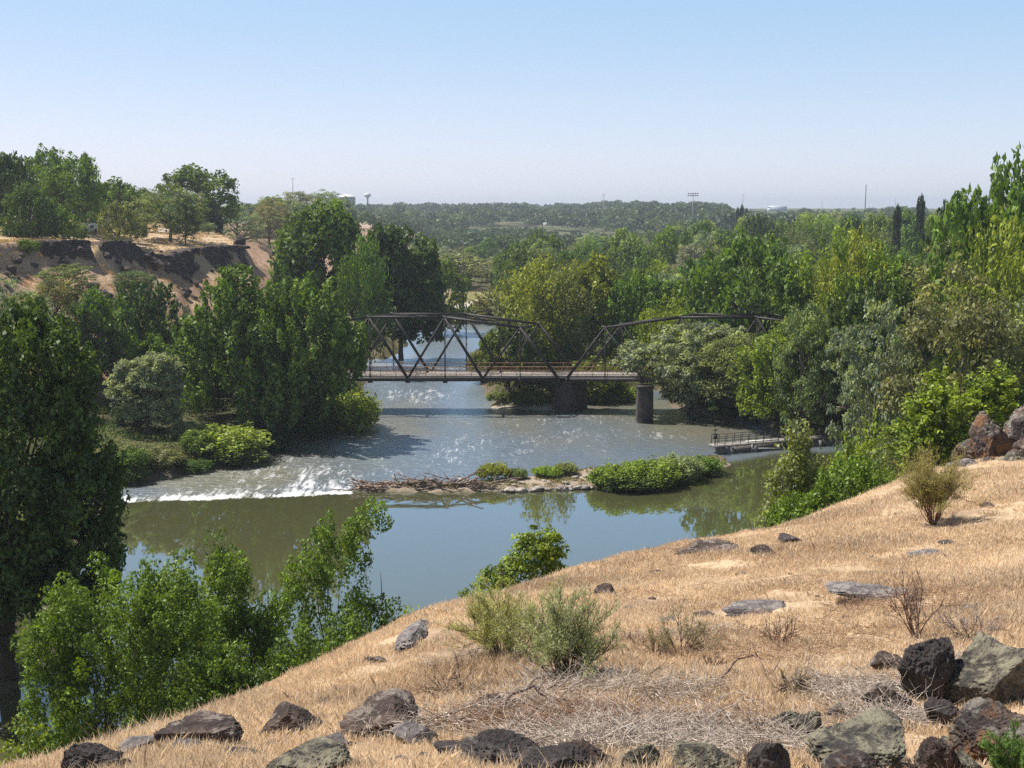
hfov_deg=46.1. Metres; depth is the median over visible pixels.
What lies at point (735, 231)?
valley tree
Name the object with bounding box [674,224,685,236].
valley tree
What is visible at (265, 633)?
boxelder tree
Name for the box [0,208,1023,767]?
ground
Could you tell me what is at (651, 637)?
broom bush
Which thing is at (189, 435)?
bank shrub
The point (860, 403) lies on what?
bank shrub
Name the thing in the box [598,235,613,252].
valley tree
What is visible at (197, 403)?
locust tree
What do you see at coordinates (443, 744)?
rock
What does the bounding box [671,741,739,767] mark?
rock
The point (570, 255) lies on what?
maple tree
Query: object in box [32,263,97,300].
ash tree
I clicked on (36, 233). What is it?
riverside shrub
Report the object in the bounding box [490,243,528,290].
cottonwood tree
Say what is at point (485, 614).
broom bush
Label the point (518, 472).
islet bush
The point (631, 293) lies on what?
maple tree
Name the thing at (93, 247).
slope
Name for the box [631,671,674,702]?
dead branch
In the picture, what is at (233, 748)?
rock
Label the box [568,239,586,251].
valley tree
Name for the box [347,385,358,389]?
bank shrub
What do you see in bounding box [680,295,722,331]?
maple tree
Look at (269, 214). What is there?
willow tree
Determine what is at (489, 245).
valley tree
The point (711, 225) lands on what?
cottonwood tree
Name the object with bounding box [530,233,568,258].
maple tree
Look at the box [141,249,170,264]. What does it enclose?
basalt cliff
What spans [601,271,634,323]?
maple tree
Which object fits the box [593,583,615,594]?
rock
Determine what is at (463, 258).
utility pole
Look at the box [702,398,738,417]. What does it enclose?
bank shrub
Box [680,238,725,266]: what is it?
willow tree
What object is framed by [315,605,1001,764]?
fallen twigs
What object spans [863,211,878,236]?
valley tree
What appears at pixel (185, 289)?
slope boulder
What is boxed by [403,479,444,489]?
driftwood
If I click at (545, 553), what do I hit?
alder tree
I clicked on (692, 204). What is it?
floodlight mast
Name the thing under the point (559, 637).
broom bush
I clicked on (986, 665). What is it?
rock
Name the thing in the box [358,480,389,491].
driftwood
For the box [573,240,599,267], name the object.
cottonwood tree
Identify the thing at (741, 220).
valley tree
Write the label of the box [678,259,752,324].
maple tree
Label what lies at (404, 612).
riverside shrub
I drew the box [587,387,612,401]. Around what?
bank shrub
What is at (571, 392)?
truss bridge
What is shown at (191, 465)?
bank shrub
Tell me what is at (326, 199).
willow tree
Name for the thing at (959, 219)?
cottonwood tree
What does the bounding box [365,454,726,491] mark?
islet weeds
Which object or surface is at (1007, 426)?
rock
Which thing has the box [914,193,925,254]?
poplar tree
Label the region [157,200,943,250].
wood
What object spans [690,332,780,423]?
willow tree
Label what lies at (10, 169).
maple tree
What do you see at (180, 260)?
basalt cliff
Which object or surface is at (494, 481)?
driftwood
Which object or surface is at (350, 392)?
bank shrub
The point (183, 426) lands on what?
riverside shrub
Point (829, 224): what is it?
locust tree
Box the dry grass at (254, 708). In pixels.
[0,456,1023,767]
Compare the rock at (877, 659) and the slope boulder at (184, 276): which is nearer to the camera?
the rock at (877, 659)
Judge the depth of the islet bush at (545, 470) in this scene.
120.22 m
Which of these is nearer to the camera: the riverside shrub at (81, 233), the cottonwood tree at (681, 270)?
the riverside shrub at (81, 233)
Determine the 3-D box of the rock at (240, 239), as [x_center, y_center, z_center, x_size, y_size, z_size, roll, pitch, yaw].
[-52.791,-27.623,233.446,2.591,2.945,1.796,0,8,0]
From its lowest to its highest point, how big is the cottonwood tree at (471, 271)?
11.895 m
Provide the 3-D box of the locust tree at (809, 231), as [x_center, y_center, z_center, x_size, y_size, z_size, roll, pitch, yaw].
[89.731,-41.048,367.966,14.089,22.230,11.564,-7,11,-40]
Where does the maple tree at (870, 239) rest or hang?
on the ground at (98, 272)
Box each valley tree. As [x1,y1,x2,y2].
[438,246,458,257]
[460,245,477,265]
[472,237,498,262]
[494,233,514,253]
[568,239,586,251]
[575,231,601,244]
[580,238,607,249]
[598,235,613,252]
[641,230,656,244]
[664,218,688,233]
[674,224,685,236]
[675,219,693,234]
[728,225,745,238]
[736,213,755,232]
[795,210,835,234]
[823,210,847,236]
[826,219,840,241]
[842,211,863,219]
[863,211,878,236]
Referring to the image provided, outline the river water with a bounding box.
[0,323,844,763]
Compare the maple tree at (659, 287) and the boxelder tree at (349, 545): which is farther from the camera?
the maple tree at (659, 287)
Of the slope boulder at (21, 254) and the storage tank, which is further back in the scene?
the storage tank
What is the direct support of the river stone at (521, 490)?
on the ground at (98, 272)
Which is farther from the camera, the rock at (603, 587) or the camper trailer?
the camper trailer
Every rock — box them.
[60,742,123,767]
[82,289,107,298]
[114,758,131,767]
[118,735,153,753]
[151,710,243,746]
[174,738,201,750]
[224,746,256,755]
[233,234,245,244]
[260,701,322,736]
[266,736,352,767]
[325,732,348,747]
[340,688,420,738]
[390,721,438,743]
[395,619,427,652]
[417,752,430,757]
[432,740,461,754]
[459,728,539,767]
[517,742,602,767]
[565,738,615,767]
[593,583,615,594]
[617,744,659,767]
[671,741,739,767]
[673,538,737,555]
[722,599,785,615]
[746,743,790,767]
[750,544,775,557]
[767,710,799,731]
[778,532,803,542]
[784,711,822,739]
[802,706,906,767]
[820,748,876,767]
[824,703,846,718]
[825,581,924,600]
[860,685,912,712]
[870,650,900,672]
[873,683,902,693]
[897,637,954,699]
[906,549,941,555]
[913,736,962,767]
[924,697,958,730]
[937,540,951,543]
[940,736,949,742]
[944,631,1023,706]
[947,458,977,466]
[948,697,1023,762]
[951,447,973,459]
[956,439,974,456]
[956,751,981,767]
[969,411,1012,459]
[979,456,995,461]
[997,451,1023,460]
[1002,405,1023,444]
[1007,438,1023,457]
[1011,416,1023,440]
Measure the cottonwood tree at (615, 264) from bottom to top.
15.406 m
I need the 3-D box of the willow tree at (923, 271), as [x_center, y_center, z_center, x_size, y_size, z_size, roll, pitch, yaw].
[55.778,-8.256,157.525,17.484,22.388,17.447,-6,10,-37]
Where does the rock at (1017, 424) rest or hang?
on the ground at (98, 272)
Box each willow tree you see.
[0,273,56,327]
[26,278,84,332]
[102,351,191,434]
[111,270,158,286]
[124,313,180,327]
[129,182,211,241]
[145,195,183,230]
[169,199,199,245]
[215,203,267,244]
[235,203,273,221]
[242,197,293,248]
[281,191,321,212]
[302,189,352,214]
[438,257,465,282]
[528,238,558,262]
[542,272,582,329]
[559,259,599,279]
[609,321,763,416]
[631,241,665,269]
[644,271,685,309]
[655,263,686,312]
[670,243,710,271]
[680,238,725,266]
[686,230,716,252]
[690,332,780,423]
[771,300,837,431]
[787,243,811,266]
[865,434,917,478]
[876,223,909,250]
[876,258,1023,463]
[893,237,975,314]
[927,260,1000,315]
[988,296,1023,420]
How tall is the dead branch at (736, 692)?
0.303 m
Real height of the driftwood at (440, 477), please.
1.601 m
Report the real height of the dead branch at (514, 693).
0.200 m
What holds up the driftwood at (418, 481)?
on the ground at (98, 272)
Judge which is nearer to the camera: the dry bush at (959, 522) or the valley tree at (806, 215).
the dry bush at (959, 522)
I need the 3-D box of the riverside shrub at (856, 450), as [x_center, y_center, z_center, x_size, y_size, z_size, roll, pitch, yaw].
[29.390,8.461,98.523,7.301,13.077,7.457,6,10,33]
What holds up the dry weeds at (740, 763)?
on the ground at (98, 272)
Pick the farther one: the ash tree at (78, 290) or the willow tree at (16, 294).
the ash tree at (78, 290)
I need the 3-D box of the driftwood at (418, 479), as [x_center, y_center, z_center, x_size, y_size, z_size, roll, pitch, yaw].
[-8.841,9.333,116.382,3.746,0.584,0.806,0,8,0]
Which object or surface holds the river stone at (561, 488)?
in the river water
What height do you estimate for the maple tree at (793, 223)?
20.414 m
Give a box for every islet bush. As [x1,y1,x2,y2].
[476,460,510,480]
[507,466,527,478]
[530,463,562,478]
[554,460,578,475]
[584,459,643,490]
[602,469,668,491]
[622,454,681,487]
[656,451,706,481]
[689,454,727,474]
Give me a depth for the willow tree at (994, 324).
102.82 m
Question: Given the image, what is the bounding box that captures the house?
[767,206,786,210]
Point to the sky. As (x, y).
(812, 104)
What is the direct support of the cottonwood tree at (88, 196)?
on the ground at (98, 272)
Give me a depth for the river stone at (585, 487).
116.51 m
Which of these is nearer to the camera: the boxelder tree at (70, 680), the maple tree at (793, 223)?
the boxelder tree at (70, 680)
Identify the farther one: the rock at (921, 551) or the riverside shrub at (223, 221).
the riverside shrub at (223, 221)
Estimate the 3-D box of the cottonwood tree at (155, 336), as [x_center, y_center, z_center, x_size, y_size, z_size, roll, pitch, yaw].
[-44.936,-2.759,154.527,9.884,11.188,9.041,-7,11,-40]
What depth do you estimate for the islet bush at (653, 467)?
116.94 m
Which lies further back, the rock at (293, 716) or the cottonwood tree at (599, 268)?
the cottonwood tree at (599, 268)
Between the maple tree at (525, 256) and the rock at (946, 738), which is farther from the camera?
the maple tree at (525, 256)
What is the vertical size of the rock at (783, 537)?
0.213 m
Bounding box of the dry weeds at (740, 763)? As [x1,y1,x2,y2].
[84,465,1015,767]
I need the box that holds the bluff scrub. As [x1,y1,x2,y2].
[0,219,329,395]
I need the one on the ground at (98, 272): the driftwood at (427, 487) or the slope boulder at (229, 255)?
the slope boulder at (229, 255)
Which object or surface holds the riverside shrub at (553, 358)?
on the ground at (98, 272)
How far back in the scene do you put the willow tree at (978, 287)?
136.55 m
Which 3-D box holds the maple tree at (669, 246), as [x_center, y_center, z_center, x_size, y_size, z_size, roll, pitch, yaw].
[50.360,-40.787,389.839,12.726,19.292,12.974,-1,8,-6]
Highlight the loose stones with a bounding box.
[268,482,1005,751]
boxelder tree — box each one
[10,548,223,757]
[107,560,249,729]
[177,528,305,703]
[276,496,403,658]
[752,411,831,528]
[763,453,899,527]
[877,360,1020,481]
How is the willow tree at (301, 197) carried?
on the ground at (98, 272)
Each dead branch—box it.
[487,676,592,725]
[543,647,604,693]
[594,660,681,699]
[629,670,677,706]
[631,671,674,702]
[635,662,675,692]
[687,683,757,723]
[701,678,758,708]
[711,633,800,651]
[713,679,789,736]
[718,635,784,687]
[729,691,784,709]
[732,703,773,741]
[772,646,841,695]
[780,646,815,699]
[785,661,816,690]
[814,663,871,700]
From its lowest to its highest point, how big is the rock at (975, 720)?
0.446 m
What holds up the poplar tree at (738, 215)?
on the ground at (98, 272)
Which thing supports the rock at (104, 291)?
on the ground at (98, 272)
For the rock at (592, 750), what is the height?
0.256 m
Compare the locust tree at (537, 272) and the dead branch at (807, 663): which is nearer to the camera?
the dead branch at (807, 663)
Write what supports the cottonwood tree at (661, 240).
on the ground at (98, 272)
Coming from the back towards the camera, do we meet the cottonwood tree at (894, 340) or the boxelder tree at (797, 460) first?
the cottonwood tree at (894, 340)
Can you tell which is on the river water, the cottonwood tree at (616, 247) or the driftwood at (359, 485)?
the driftwood at (359, 485)
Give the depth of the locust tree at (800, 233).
351.59 m
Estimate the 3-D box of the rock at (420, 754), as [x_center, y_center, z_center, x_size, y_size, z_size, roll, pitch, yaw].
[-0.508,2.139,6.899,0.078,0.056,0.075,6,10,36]
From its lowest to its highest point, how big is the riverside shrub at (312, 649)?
7.113 m
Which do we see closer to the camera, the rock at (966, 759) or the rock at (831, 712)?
the rock at (966, 759)
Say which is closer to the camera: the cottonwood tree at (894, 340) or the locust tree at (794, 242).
the cottonwood tree at (894, 340)
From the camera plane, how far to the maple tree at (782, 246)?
307.40 m
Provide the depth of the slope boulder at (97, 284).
175.60 m
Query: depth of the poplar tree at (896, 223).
317.00 m
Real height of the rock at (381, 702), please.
0.260 m
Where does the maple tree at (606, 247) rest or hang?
on the ground at (98, 272)
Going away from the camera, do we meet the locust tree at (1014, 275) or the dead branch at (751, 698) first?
the dead branch at (751, 698)
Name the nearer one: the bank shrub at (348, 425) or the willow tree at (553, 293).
the bank shrub at (348, 425)
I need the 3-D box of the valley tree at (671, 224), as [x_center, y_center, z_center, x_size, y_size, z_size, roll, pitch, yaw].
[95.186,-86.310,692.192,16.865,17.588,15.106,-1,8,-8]
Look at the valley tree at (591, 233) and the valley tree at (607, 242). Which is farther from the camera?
the valley tree at (591, 233)
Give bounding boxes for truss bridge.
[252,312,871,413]
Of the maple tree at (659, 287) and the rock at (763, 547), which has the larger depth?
the maple tree at (659, 287)
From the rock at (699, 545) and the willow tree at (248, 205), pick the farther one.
the willow tree at (248, 205)
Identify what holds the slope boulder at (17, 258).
on the ground at (98, 272)
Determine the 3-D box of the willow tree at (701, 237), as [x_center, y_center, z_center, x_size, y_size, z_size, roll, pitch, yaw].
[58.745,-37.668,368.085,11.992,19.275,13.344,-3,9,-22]
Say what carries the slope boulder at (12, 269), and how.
on the ground at (98, 272)
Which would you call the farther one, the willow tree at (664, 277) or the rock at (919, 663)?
the willow tree at (664, 277)
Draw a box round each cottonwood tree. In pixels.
[0,180,61,238]
[16,142,68,219]
[38,151,107,224]
[67,284,141,390]
[69,182,104,223]
[115,185,157,222]
[123,319,184,393]
[154,162,242,228]
[201,197,224,233]
[257,195,301,220]
[421,254,472,333]
[439,252,499,288]
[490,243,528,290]
[497,239,526,276]
[558,250,627,362]
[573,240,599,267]
[585,247,620,277]
[587,275,621,353]
[606,227,641,272]
[649,223,679,273]
[668,257,700,279]
[676,224,815,346]
[679,217,721,267]
[700,218,718,232]
[759,285,775,316]
[810,252,832,277]
[883,290,977,377]
[910,324,1023,429]
[927,141,1023,349]
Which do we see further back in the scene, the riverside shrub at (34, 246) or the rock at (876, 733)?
the riverside shrub at (34, 246)
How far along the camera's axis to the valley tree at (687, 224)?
631.35 m
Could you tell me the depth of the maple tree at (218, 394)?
154.11 m
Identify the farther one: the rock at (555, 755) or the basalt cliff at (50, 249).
the basalt cliff at (50, 249)
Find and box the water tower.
[364,193,370,203]
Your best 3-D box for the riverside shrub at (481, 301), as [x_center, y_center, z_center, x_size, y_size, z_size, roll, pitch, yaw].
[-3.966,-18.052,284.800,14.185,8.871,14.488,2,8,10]
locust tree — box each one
[180,373,212,414]
[335,228,394,361]
[485,257,564,334]
[494,252,587,365]
[530,265,601,371]
[535,250,557,270]
[572,235,598,253]
[629,257,677,307]
[629,287,708,384]
[718,245,759,294]
[728,316,841,430]
[760,225,820,268]
[770,284,816,333]
[783,219,881,334]
[784,220,816,263]
[788,213,823,260]
[807,223,893,406]
[811,212,842,252]
[820,242,922,396]
[822,234,844,262]
[880,238,895,247]
[924,212,943,232]
[942,206,1023,424]
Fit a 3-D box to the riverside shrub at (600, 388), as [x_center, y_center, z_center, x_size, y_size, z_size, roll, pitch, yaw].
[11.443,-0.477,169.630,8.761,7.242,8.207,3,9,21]
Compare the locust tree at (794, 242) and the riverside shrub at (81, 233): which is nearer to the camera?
the riverside shrub at (81, 233)
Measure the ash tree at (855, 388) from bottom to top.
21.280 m
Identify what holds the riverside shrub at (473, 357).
on the ground at (98, 272)
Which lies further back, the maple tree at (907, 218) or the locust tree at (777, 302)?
the maple tree at (907, 218)
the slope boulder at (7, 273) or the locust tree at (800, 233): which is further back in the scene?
the locust tree at (800, 233)
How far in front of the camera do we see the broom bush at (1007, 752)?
5.93 m
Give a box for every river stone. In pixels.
[517,487,527,492]
[532,485,541,491]
[557,486,567,490]
[573,485,582,489]
[582,484,589,489]
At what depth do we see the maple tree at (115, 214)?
212.92 m
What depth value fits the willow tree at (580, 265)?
255.52 m
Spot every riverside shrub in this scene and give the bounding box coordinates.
[0,220,59,238]
[0,713,53,764]
[16,238,41,255]
[50,222,89,239]
[128,218,148,242]
[156,635,279,719]
[164,421,209,435]
[178,421,274,458]
[187,215,228,228]
[201,222,217,233]
[255,211,298,224]
[264,600,372,677]
[322,386,383,431]
[401,604,419,616]
[463,349,502,369]
[464,290,520,322]
[503,363,562,371]
[530,325,568,370]
[568,355,627,402]
[825,407,909,503]
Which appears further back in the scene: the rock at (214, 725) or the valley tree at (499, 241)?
the valley tree at (499, 241)
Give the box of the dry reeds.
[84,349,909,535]
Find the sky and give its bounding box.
[0,0,1023,208]
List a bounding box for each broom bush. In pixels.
[433,564,557,661]
[491,574,628,678]
[644,624,676,657]
[655,593,742,657]
[891,442,989,526]
[977,718,1023,767]
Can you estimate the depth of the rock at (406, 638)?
15.28 m
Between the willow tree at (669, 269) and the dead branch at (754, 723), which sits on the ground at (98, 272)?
the willow tree at (669, 269)
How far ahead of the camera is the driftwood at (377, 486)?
115.83 m
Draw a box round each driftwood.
[330,488,357,490]
[357,484,387,488]
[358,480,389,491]
[361,482,381,490]
[400,479,439,484]
[401,478,439,483]
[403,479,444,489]
[421,474,448,482]
[422,476,455,488]
[426,469,455,481]
[435,486,464,489]
[449,481,476,484]
[455,475,476,484]
[457,469,483,481]
[468,484,490,490]
[488,474,522,484]
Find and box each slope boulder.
[4,271,11,276]
[6,265,16,273]
[11,253,22,263]
[16,252,24,257]
[58,257,68,265]
[76,246,86,253]
[86,282,99,288]
[103,252,109,258]
[121,267,131,272]
[180,291,189,298]
[181,273,190,279]
[182,287,191,293]
[189,279,199,286]
[191,263,199,270]
[226,253,232,258]
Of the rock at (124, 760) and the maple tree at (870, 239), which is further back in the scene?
the maple tree at (870, 239)
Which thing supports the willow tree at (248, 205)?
on the ground at (98, 272)
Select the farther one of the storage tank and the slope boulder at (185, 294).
the storage tank
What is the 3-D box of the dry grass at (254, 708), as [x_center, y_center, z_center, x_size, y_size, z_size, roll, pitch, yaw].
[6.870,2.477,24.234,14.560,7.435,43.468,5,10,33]
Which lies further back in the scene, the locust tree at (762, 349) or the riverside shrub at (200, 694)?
the locust tree at (762, 349)
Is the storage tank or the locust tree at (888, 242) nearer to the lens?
the locust tree at (888, 242)
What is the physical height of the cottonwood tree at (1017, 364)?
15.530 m
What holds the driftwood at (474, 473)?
on the driftwood
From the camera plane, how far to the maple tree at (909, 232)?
337.75 m
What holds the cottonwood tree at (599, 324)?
on the ground at (98, 272)
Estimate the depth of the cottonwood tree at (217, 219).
295.12 m
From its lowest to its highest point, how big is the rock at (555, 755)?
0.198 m
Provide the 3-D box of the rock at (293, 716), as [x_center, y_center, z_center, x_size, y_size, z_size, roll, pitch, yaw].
[-1.527,2.371,8.388,0.439,0.253,0.405,0,8,0]
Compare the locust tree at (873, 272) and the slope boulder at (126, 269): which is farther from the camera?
the slope boulder at (126, 269)
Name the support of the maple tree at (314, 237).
on the ground at (98, 272)
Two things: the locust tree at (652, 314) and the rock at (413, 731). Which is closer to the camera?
the rock at (413, 731)
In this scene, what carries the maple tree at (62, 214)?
on the ground at (98, 272)
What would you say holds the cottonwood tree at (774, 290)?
on the ground at (98, 272)
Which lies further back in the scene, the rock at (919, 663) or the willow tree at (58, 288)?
the willow tree at (58, 288)
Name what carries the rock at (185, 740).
on the ground at (98, 272)
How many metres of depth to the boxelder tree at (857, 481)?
49.84 m
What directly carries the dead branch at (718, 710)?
on the fallen twigs at (627, 732)
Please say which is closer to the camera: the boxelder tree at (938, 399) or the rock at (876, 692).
the rock at (876, 692)
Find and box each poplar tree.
[81,151,92,184]
[735,207,739,225]
[740,204,743,223]
[855,217,861,243]
[892,204,901,250]
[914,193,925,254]
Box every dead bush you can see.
[418,648,493,698]
[619,630,648,644]
[702,643,729,666]
[758,610,806,645]
[773,666,817,693]
[878,554,968,637]
[931,606,1009,640]
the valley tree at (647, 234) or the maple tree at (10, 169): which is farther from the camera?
the valley tree at (647, 234)
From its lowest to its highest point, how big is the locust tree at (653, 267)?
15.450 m
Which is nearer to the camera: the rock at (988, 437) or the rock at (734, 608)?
the rock at (734, 608)
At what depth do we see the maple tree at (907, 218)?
387.99 m
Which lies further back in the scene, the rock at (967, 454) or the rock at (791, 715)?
the rock at (967, 454)
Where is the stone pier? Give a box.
[635,384,653,422]
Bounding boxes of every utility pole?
[463,238,463,305]
[602,194,604,232]
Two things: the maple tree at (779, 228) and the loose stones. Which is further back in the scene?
the maple tree at (779, 228)
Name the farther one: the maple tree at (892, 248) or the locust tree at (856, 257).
the maple tree at (892, 248)
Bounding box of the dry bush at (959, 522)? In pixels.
[940,516,970,527]
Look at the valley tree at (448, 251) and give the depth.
521.69 m
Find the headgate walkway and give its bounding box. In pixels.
[708,419,844,453]
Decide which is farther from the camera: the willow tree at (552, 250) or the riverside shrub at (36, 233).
the willow tree at (552, 250)
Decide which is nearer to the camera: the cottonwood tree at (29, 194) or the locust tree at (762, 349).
the locust tree at (762, 349)
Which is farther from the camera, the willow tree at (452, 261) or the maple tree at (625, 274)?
the willow tree at (452, 261)
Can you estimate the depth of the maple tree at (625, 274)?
226.08 m
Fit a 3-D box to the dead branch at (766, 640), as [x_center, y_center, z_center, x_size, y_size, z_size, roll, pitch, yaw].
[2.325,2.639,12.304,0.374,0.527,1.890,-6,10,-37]
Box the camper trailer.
[79,223,101,232]
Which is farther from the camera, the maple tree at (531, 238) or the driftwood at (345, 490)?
the maple tree at (531, 238)
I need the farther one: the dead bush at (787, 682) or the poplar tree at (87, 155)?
the poplar tree at (87, 155)
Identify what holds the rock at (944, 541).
on the ground at (98, 272)
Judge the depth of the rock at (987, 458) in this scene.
35.87 m
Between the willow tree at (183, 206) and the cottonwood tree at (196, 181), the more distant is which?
the cottonwood tree at (196, 181)
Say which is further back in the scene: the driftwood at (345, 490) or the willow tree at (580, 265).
the willow tree at (580, 265)
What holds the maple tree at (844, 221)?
on the ground at (98, 272)
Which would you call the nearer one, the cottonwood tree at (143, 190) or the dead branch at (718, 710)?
the dead branch at (718, 710)
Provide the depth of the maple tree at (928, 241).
188.08 m
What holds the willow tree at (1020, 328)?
on the ground at (98, 272)
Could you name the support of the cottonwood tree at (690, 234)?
on the ground at (98, 272)
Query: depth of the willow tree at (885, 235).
353.23 m
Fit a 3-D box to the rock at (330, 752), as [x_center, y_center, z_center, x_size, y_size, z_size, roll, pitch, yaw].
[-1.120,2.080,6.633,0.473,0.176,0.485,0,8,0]
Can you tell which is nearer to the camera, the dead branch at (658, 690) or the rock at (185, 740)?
the rock at (185, 740)
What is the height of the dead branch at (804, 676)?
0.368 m
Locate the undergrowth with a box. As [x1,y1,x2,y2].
[0,279,910,556]
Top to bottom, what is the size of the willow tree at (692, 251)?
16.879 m
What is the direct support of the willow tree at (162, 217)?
on the ground at (98, 272)
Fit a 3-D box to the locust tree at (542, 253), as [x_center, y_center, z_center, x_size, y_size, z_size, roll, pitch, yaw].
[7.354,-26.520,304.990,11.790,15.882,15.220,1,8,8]
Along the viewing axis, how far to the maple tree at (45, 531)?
65.64 m
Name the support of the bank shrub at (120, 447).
on the ground at (98, 272)
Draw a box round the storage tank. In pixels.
[339,194,355,205]
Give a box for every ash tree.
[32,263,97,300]
[821,298,923,458]
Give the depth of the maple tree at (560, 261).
263.71 m
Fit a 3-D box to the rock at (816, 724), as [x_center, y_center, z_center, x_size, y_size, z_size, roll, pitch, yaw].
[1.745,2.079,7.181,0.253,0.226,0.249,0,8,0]
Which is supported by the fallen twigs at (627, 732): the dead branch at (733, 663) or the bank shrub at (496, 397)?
the dead branch at (733, 663)
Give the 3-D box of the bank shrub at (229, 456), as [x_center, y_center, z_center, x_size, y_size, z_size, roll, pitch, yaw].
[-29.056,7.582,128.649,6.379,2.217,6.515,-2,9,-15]
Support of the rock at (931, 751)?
on the ground at (98, 272)
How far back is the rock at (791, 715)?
7.35 m
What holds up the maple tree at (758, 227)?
on the ground at (98, 272)
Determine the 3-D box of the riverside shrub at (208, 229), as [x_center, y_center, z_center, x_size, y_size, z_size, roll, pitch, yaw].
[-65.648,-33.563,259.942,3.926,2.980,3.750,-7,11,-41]
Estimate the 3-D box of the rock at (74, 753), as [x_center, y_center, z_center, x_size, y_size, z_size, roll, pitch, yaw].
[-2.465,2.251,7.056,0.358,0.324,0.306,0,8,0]
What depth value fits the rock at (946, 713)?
7.87 m
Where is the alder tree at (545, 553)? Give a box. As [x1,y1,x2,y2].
[457,524,569,598]
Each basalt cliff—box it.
[10,239,98,265]
[91,240,145,269]
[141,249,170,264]
[157,248,199,276]
[187,245,250,269]
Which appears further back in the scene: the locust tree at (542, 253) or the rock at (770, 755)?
the locust tree at (542, 253)
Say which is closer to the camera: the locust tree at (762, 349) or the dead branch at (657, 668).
the dead branch at (657, 668)
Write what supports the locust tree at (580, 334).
on the ground at (98, 272)
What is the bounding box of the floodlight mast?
[688,193,697,224]
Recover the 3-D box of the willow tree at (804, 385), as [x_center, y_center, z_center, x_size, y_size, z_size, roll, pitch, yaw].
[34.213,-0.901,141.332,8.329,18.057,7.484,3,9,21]
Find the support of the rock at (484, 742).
on the ground at (98, 272)
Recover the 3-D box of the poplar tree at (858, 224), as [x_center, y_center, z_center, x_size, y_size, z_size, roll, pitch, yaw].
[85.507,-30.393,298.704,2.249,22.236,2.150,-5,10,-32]
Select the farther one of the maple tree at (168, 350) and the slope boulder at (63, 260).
the slope boulder at (63, 260)
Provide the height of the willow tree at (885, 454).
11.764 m
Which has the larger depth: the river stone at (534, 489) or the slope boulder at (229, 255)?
the slope boulder at (229, 255)
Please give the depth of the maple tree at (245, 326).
136.88 m
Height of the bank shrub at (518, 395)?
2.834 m
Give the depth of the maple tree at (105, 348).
148.37 m
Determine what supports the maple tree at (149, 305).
on the ground at (98, 272)
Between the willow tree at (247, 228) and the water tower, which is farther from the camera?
the water tower
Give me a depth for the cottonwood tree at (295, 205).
422.83 m
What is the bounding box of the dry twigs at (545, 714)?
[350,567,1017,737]
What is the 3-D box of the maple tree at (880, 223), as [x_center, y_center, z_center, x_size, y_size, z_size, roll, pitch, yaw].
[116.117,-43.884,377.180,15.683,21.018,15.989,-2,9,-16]
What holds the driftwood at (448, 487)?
on the ground at (98, 272)
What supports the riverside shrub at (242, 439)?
on the ground at (98, 272)
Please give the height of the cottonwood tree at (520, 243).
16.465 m
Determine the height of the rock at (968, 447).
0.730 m
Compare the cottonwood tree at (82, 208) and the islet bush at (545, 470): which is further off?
the cottonwood tree at (82, 208)
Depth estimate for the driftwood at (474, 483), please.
116.28 m
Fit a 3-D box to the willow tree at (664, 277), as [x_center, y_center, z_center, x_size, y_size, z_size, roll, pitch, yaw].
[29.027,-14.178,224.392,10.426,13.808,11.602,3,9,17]
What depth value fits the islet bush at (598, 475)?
116.09 m
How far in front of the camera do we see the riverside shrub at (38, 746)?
44.29 m
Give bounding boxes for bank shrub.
[96,439,140,466]
[100,445,154,471]
[109,403,166,430]
[124,465,150,482]
[141,446,187,468]
[176,429,217,455]
[177,457,215,472]
[211,444,269,464]
[255,430,294,452]
[330,407,365,429]
[346,388,362,398]
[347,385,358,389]
[485,390,508,401]
[504,385,552,405]
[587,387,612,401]
[613,384,635,401]
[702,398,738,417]
[852,397,877,412]
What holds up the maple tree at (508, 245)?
on the ground at (98, 272)
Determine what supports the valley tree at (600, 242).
on the ground at (98, 272)
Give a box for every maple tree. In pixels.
[0,150,34,235]
[0,294,134,681]
[47,204,80,238]
[72,316,123,373]
[87,176,148,220]
[96,199,142,239]
[105,277,190,366]
[157,344,211,396]
[170,259,370,433]
[208,333,240,401]
[219,325,312,387]
[266,198,377,346]
[323,194,357,221]
[359,221,447,359]
[476,314,545,393]
[503,244,553,291]
[505,239,530,251]
[522,227,559,249]
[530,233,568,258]
[541,256,573,278]
[556,246,584,266]
[566,246,590,261]
[601,269,660,357]
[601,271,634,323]
[603,243,619,266]
[615,271,628,280]
[617,238,658,275]
[624,251,661,281]
[633,271,685,353]
[647,232,684,266]
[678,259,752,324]
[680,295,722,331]
[713,229,736,253]
[721,229,743,245]
[743,212,779,253]
[759,218,787,238]
[774,241,798,263]
[779,219,828,255]
[815,272,921,410]
[830,212,867,255]
[851,232,883,251]
[860,239,940,315]
[863,210,906,248]
[876,242,899,258]
[884,317,988,438]
[887,206,924,253]
[891,247,909,260]
[898,222,939,258]
[912,191,1005,308]
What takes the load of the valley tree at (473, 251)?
on the ground at (98, 272)
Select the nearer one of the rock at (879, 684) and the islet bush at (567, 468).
the rock at (879, 684)
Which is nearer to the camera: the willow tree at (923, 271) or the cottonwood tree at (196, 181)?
the willow tree at (923, 271)
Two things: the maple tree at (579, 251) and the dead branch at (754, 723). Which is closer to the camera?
the dead branch at (754, 723)
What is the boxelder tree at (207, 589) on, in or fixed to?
on the ground at (98, 272)
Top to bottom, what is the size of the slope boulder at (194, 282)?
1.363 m
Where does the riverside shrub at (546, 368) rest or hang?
on the ground at (98, 272)
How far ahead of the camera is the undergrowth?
140.63 m
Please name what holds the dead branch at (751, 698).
on the fallen twigs at (627, 732)
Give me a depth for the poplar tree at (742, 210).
613.45 m
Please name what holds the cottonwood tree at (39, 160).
on the ground at (98, 272)

